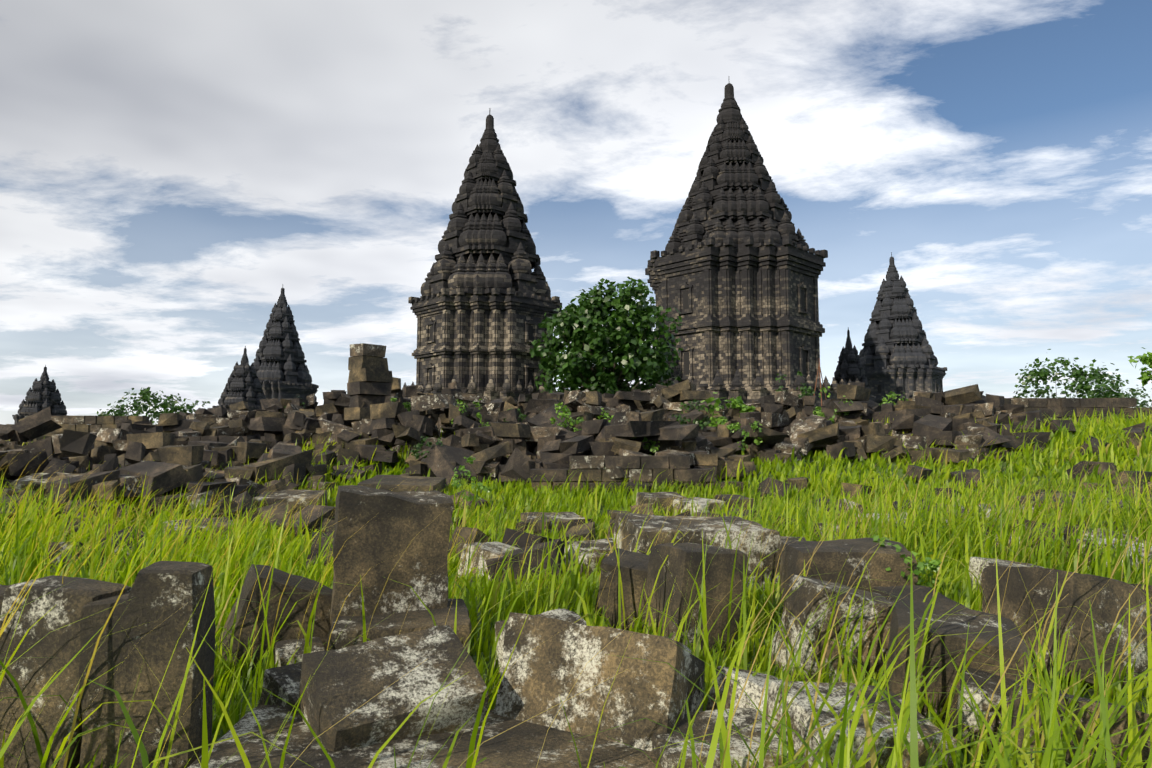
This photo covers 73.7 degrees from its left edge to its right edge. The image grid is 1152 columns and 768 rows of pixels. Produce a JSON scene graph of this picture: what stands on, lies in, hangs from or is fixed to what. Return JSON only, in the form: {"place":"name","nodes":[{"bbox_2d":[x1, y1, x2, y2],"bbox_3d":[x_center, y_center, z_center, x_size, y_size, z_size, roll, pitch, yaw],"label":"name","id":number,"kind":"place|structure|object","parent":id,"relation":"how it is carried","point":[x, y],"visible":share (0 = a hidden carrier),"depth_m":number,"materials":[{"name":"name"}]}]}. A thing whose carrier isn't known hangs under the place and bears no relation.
{"place":"outdoors","nodes":[
{"label":"outdoors","id":0,"kind":"place"},
{"bbox_2d":[0,0,1151,424],"label":"sky","id":1,"kind":"structure","parent":0,"point":[168,168],"materials":[{"name":"white"}]},
{"bbox_2d":[0,407,1151,767],"bbox_3d":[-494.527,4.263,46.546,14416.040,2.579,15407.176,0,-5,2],"label":"ground","id":2,"kind":"structure","parent":0,"point":[474,658],"depth_m":6.20,"materials":[{"name":"green plant"}]},
{"bbox_2d":[0,584,6,615],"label":"stone edge","id":3,"kind":"object","parent":2,"relation":"on","point":[2,588],"visible":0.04,"depth_m":3.43,"materials":[{"name":"grey stone"}]},
{"bbox_2d":[12,365,69,423],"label":"shrine","id":4,"kind":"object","parent":2,"relation":"on","point":[42,393],"visible":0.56,"depth_m":101.39,"materials":[{"name":"stone"}]},
{"bbox_2d":[8,472,94,500],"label":"stone","id":5,"kind":"object","parent":2,"relation":"on","point":[36,484],"visible":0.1,"depth_m":14.74,"materials":[{"name":"grey stone"}]},
{"bbox_2d":[0,575,131,767],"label":"stone block","id":6,"kind":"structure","parent":2,"relation":"on","point":[58,649],"depth_m":2.83,"materials":[{"name":"stone"}]},
{"bbox_2d":[79,561,214,767],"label":"stone block","id":7,"kind":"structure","parent":2,"relation":"on","point":[160,592],"depth_m":2.81,"materials":[{"name":"stone"}]},
{"bbox_2d":[97,387,209,424],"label":"bush","id":8,"kind":"object","parent":2,"relation":"on","point":[145,394],"visible":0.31,"depth_m":52.18,"materials":[{"name":"green plant"}]},
{"bbox_2d":[162,517,233,547],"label":"stone","id":9,"kind":"object","parent":2,"relation":"on","point":[214,520],"visible":0.17,"depth_m":11.24,"materials":[{"name":"grey stone"}]},
{"bbox_2d":[212,346,265,410],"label":"temple","id":10,"kind":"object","parent":2,"relation":"on","point":[243,383],"visible":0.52,"depth_m":92.17,"materials":[{"name":"stone"}]},
{"bbox_2d":[219,564,332,668],"bbox_3d":[-1.828,1.502,4.853,0.670,0.549,0.553,24,-13,-23],"label":"tilted stone","id":11,"kind":"object","parent":2,"relation":"on","point":[303,589],"visible":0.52,"depth_m":4.62,"materials":[{"name":"grey stone"}]},
{"bbox_2d":[258,662,301,714],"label":"stone","id":12,"kind":"object","parent":2,"relation":"on","point":[282,682],"visible":0.08,"depth_m":3.38,"materials":[{"name":"grey stone"}]},
{"bbox_2d":[253,288,318,401],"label":"temple","id":13,"kind":"structure","parent":2,"relation":"on","point":[281,368],"depth_m":109.75,"materials":[{"name":"stone"}]},
{"bbox_2d":[253,489,327,514],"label":"stone","id":14,"kind":"object","parent":2,"relation":"on","point":[290,497],"visible":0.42,"depth_m":14.76,"materials":[{"name":"grey stone"}]},
{"bbox_2d":[274,637,324,666],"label":"stone","id":15,"kind":"object","parent":2,"relation":"on","point":[285,650],"visible":0.38,"depth_m":4.27,"materials":[{"name":"grey stone"}]},
{"bbox_2d":[298,625,488,751],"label":"stone block","id":16,"kind":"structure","parent":2,"relation":"on","point":[343,683],"depth_m":3.06,"materials":[{"name":"grey stone"}]},
{"bbox_2d":[327,599,471,650],"bbox_3d":[-1.044,1.524,4.559,0.810,0.338,0.633,1,-2,-12],"label":"stone","id":17,"kind":"object","parent":2,"relation":"on","point":[386,625],"visible":0.29,"depth_m":4.35,"materials":[{"name":"grey stone"}]},
{"bbox_2d":[330,485,452,624],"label":"stone block","id":18,"kind":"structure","parent":17,"relation":"on","point":[377,545],"depth_m":4.58,"materials":[{"name":"stone"}]},
{"bbox_2d":[358,475,445,492],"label":"stone","id":19,"kind":"object","parent":2,"relation":"on","point":[392,482],"visible":0.58,"depth_m":16.56,"materials":[{"name":"grey stone"}]},
{"bbox_2d":[187,705,662,767],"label":"flat stone","id":20,"kind":"object","parent":2,"relation":"on","point":[521,745],"visible":0.62,"depth_m":2.90,"materials":[{"name":"grey stone"}]},
{"bbox_2d":[451,456,490,508],"bbox_3d":[-2.047,2.144,14.893,0.776,1.514,0.778,0,-5,2],"label":"plant","id":21,"kind":"object","parent":2,"relation":"on","point":[457,485],"visible":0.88,"depth_m":14.83,"materials":[{"name":"green plant"}]},
{"bbox_2d":[402,110,564,401],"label":"temple","id":22,"kind":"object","parent":2,"relation":"on","point":[482,304],"visible":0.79,"depth_m":69.33,"materials":[{"name":"stone"}]},
{"bbox_2d":[458,542,519,581],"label":"stone","id":23,"kind":"object","parent":2,"relation":"on","point":[496,549],"visible":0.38,"depth_m":8.02,"materials":[{"name":"grey stone"}]},
{"bbox_2d":[494,609,586,678],"bbox_3d":[-0.153,1.504,4.265,0.492,0.340,0.442,-1,7,-32],"label":"stone","id":24,"kind":"object","parent":2,"relation":"on","point":[566,615],"visible":0.15,"depth_m":4.33,"materials":[{"name":"grey stone"}]},
{"bbox_2d":[520,512,584,538],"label":"stone","id":25,"kind":"object","parent":2,"relation":"on","point":[566,517],"visible":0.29,"depth_m":11.81,"materials":[{"name":"grey stone"}]},
{"bbox_2d":[0,343,1151,583],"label":"rubble field","id":26,"kind":"structure","parent":2,"relation":"on","point":[166,451],"depth_m":20.32,"materials":[{"name":"stone"}]},
{"bbox_2d":[390,398,410,411],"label":"plant rubble","id":27,"kind":"object","parent":26,"relation":"on","point":[406,405],"visible":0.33,"depth_m":26.21,"materials":[{"name":"plant"}]},
{"bbox_2d":[411,436,442,471],"bbox_3d":[-3.655,1.877,18.932,0.937,1.178,0.898,0,-5,2],"label":"shrub","id":28,"kind":"object","parent":26,"relation":"on","point":[415,453],"visible":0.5,"depth_m":18.88,"materials":[{"name":"plant"}]},
{"bbox_2d":[450,399,489,426],"bbox_3d":[-3.037,1.304,21.960,0.984,1.771,1.210,3,-6,-34],"label":"shrub","id":29,"kind":"object","parent":26,"relation":"on","point":[478,415],"visible":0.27,"depth_m":21.78,"materials":[{"name":"plant"}]},
{"bbox_2d":[503,408,525,421],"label":"plant rubble","id":30,"kind":"object","parent":26,"relation":"on","point":[521,415],"visible":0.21,"depth_m":23.90,"materials":[{"name":"plant"}]},
{"bbox_2d":[549,402,583,431],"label":"shrub","id":31,"kind":"object","parent":26,"relation":"on","point":[562,414],"visible":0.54,"depth_m":20.78,"materials":[{"name":"green plant"}]},
{"bbox_2d":[596,408,613,421],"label":"plant","id":32,"kind":"object","parent":26,"relation":"on","point":[606,414],"visible":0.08,"depth_m":23.75,"materials":[{"name":"green plant"}]},
{"bbox_2d":[633,437,659,455],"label":"plant rubble","id":33,"kind":"object","parent":26,"relation":"on","point":[652,447],"visible":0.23,"depth_m":18.84,"materials":[{"name":"plant"}]},
{"bbox_2d":[672,399,713,434],"bbox_3d":[3.401,1.289,22.700,1.430,1.663,0.814,4,-6,-36],"label":"shrub","id":34,"kind":"object","parent":26,"relation":"on","point":[700,423],"visible":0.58,"depth_m":22.79,"materials":[{"name":"plant"}]},
{"bbox_2d":[701,392,755,426],"bbox_3d":[4.979,1.343,25.835,2.258,2.086,2.033,4,-6,-36],"label":"shrub","id":35,"kind":"object","parent":26,"relation":"on","point":[737,402],"visible":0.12,"depth_m":25.41,"materials":[{"name":"plant"}]},
{"bbox_2d":[726,421,762,454],"bbox_3d":[4.570,1.604,20.706,1.048,1.229,0.837,-2,-5,24],"label":"shrub","id":36,"kind":"object","parent":26,"relation":"on","point":[736,427],"visible":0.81,"depth_m":20.52,"materials":[{"name":"plant"}]},
{"bbox_2d":[775,371,814,398],"bbox_3d":[8.479,0.539,29.748,1.574,2.094,1.324,0,-5,2],"label":"shrub","id":37,"kind":"object","parent":26,"relation":"on","point":[808,393],"visible":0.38,"depth_m":29.77,"materials":[{"name":"green plant"}]},
{"bbox_2d":[813,386,852,423],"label":"plants","id":38,"kind":"object","parent":26,"relation":"on","point":[819,413],"visible":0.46,"depth_m":24.30,"materials":[{"name":"green plant"}]},
{"bbox_2d":[881,391,908,404],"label":"plant","id":39,"kind":"object","parent":26,"relation":"on","point":[893,396],"visible":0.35,"depth_m":26.26,"materials":[{"name":"plant"}]},
{"bbox_2d":[564,538,613,579],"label":"stone","id":40,"kind":"object","parent":2,"relation":"on","point":[601,544],"visible":0.31,"depth_m":8.06,"materials":[{"name":"grey stone"}]},
{"bbox_2d":[493,612,704,751],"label":"stone block","id":41,"kind":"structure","parent":2,"relation":"on","point":[543,675],"depth_m":3.20,"materials":[{"name":"stone"}]},
{"bbox_2d":[529,277,683,410],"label":"tree","id":42,"kind":"object","parent":2,"relation":"on","point":[594,343],"visible":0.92,"depth_m":61.84,"materials":[{"name":"green plant"}]},
{"bbox_2d":[593,548,649,630],"bbox_3d":[0.420,1.503,5.476,0.478,0.530,0.428,8,4,19],"label":"stone","id":43,"kind":"object","parent":2,"relation":"on","point":[633,568],"visible":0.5,"depth_m":5.31,"materials":[{"name":"grey stone"}]},
{"bbox_2d":[636,492,685,515],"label":"stone","id":44,"kind":"object","parent":2,"relation":"on","point":[660,496],"visible":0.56,"depth_m":14.17,"materials":[{"name":"grey stone"}]},
{"bbox_2d":[644,542,748,655],"bbox_3d":[0.761,1.393,4.995,0.523,0.695,0.471,10,-8,-26],"label":"stone","id":45,"kind":"object","parent":2,"relation":"on","point":[679,566],"visible":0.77,"depth_m":4.83,"materials":[{"name":"grey stone"}]},
{"bbox_2d":[614,513,780,589],"bbox_3d":[1.127,1.615,7.356,1.370,0.635,1.240,2,-2,-7],"label":"flat stone","id":46,"kind":"object","parent":2,"relation":"on","point":[708,527],"visible":0.42,"depth_m":6.85,"materials":[{"name":"grey stone"}]},
{"bbox_2d":[673,497,724,515],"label":"stone","id":47,"kind":"object","parent":2,"relation":"on","point":[703,505],"visible":0.42,"depth_m":13.78,"materials":[{"name":"grey stone"}]},
{"bbox_2d":[652,708,787,767],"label":"stone","id":48,"kind":"object","parent":2,"relation":"on","point":[739,750],"visible":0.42,"depth_m":2.93,"materials":[{"name":"grey stone"}]},
{"bbox_2d":[715,494,754,509],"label":"stone","id":49,"kind":"object","parent":2,"relation":"on","point":[733,497],"visible":0.33,"depth_m":14.39,"materials":[{"name":"grey stone"}]},
{"bbox_2d":[622,83,858,410],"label":"temple","id":50,"kind":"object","parent":2,"relation":"on","point":[733,272],"visible":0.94,"depth_m":92.33,"materials":[{"name":"stone"}]},
{"bbox_2d":[706,666,781,713],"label":"stone","id":51,"kind":"object","parent":2,"relation":"on","point":[754,687],"visible":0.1,"depth_m":3.35,"materials":[{"name":"grey stone"}]},
{"bbox_2d":[779,536,805,565],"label":"stone","id":52,"kind":"object","parent":2,"relation":"on","point":[783,538],"depth_m":7.98,"materials":[{"name":"grey stone"}]},
{"bbox_2d":[814,358,826,405],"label":"tripod poles","id":53,"kind":"object","parent":2,"relation":"on","point":[819,368],"visible":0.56,"depth_m":71.55,"materials":[{"name":"brown"}]},
{"bbox_2d":[769,574,892,683],"bbox_3d":[1.478,1.416,4.347,0.597,0.549,0.463,15,-4,-3],"label":"stone block","id":54,"kind":"object","parent":2,"relation":"on","point":[798,600],"visible":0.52,"depth_m":4.14,"materials":[{"name":"grey stone"}]},
{"bbox_2d":[813,523,869,540],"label":"stone","id":55,"kind":"object","parent":2,"relation":"on","point":[820,525],"visible":0.02,"depth_m":9.59,"materials":[{"name":"grey stone"}]},
{"bbox_2d":[779,537,917,607],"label":"stone block","id":56,"kind":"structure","parent":2,"relation":"on","point":[830,557],"depth_m":5.49,"materials":[{"name":"stone"}]},
{"bbox_2d":[833,327,875,400],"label":"temple","id":57,"kind":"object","parent":2,"relation":"on","point":[850,366],"visible":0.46,"depth_m":108.01,"materials":[{"name":"stone"}]},
{"bbox_2d":[766,681,956,767],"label":"stone","id":58,"kind":"object","parent":2,"relation":"on","point":[800,709],"visible":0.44,"depth_m":2.95,"materials":[{"name":"grey stone"}]},
{"bbox_2d":[855,513,946,526],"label":"stone","id":59,"kind":"object","parent":2,"relation":"on","point":[873,515],"visible":0.02,"depth_m":11.24,"materials":[{"name":"grey stone"}]},
{"bbox_2d":[859,252,946,410],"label":"temple","id":60,"kind":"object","parent":2,"relation":"on","point":[897,355],"visible":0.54,"depth_m":122.14,"materials":[{"name":"stone"}]},
{"bbox_2d":[871,535,941,587],"bbox_3d":[2.429,1.581,5.659,0.485,0.936,0.680,-2,-5,21],"label":"plant","id":61,"kind":"object","parent":2,"relation":"on","point":[933,565],"visible":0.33,"depth_m":5.48,"materials":[{"name":"green plant"}]},
{"bbox_2d":[873,585,968,608],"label":"stone","id":62,"kind":"object","parent":2,"relation":"on","point":[920,593],"visible":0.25,"depth_m":5.08,"materials":[{"name":"grey stone"}]},
{"bbox_2d":[917,504,968,519],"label":"stone","id":63,"kind":"object","parent":2,"relation":"on","point":[962,510],"visible":0.02,"depth_m":12.19,"materials":[{"name":"grey stone"}]},
{"bbox_2d":[886,597,1031,727],"bbox_3d":[1.830,1.388,3.748,0.583,0.509,0.532,7,6,19],"label":"stone","id":64,"kind":"object","parent":2,"relation":"on","point":[958,622],"visible":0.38,"depth_m":3.55,"materials":[{"name":"grey stone"}]},
{"bbox_2d":[969,557,1043,591],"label":"stone","id":65,"kind":"object","parent":2,"relation":"on","point":[975,562],"visible":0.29,"depth_m":6.29,"materials":[{"name":"grey stone"}]},
{"bbox_2d":[979,504,1033,521],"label":"stone","id":66,"kind":"object","parent":2,"relation":"on","point":[1000,510],"visible":0.06,"depth_m":11.05,"materials":[{"name":"grey stone"}]},
{"bbox_2d":[953,666,1066,756],"bbox_3d":[1.889,1.454,3.337,0.450,0.294,0.399,12,6,25],"label":"stone","id":67,"kind":"object","parent":2,"relation":"on","point":[988,686],"visible":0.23,"depth_m":3.25,"materials":[{"name":"grey stone"}]},
{"bbox_2d":[985,530,1051,564],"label":"stone","id":68,"kind":"object","parent":2,"relation":"on","point":[1010,538],"visible":0.08,"depth_m":8.21,"materials":[{"name":"grey stone"}]},
{"bbox_2d":[981,566,1151,689],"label":"stone","id":69,"kind":"object","parent":2,"relation":"on","point":[1111,598],"visible":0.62,"depth_m":4.14,"materials":[{"name":"grey stone"}]},
{"bbox_2d":[1013,349,1120,397],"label":"bush","id":70,"kind":"object","parent":2,"relation":"on","point":[1080,375],"visible":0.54,"depth_m":46.45,"materials":[{"name":"green plant"}]},
{"bbox_2d":[1009,683,1150,767],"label":"stone","id":71,"kind":"object","parent":2,"relation":"on","point":[1122,724],"visible":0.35,"depth_m":2.91,"materials":[{"name":"grey stone"}]},
{"bbox_2d":[1017,493,1147,517],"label":"stone","id":72,"kind":"object","parent":2,"relation":"on","point":[1054,500],"visible":0.06,"depth_m":11.93,"materials":[{"name":"grey stone"}]},
{"bbox_2d":[1064,528,1151,577],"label":"stone","id":73,"kind":"object","parent":2,"relation":"on","point":[1113,541],"visible":0.17,"depth_m":7.56,"materials":[{"name":"grey stone"}]},
{"bbox_2d":[1086,374,1151,407],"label":"bush","id":74,"kind":"object","parent":2,"relation":"on","point":[1115,386],"visible":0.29,"depth_m":58.59,"materials":[{"name":"green plant"}]},
{"bbox_2d":[1128,347,1151,386],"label":"tree","id":75,"kind":"object","parent":2,"relation":"on","point":[1146,375],"visible":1,"depth_m":39.20,"materials":[{"name":"green plant"}]},
{"bbox_2d":[1131,584,1151,594],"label":"stone","id":76,"kind":"object","parent":2,"relation":"on","point":[1149,588],"visible":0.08,"depth_m":5.22,"materials":[{"name":"grey stone"}]}
]}

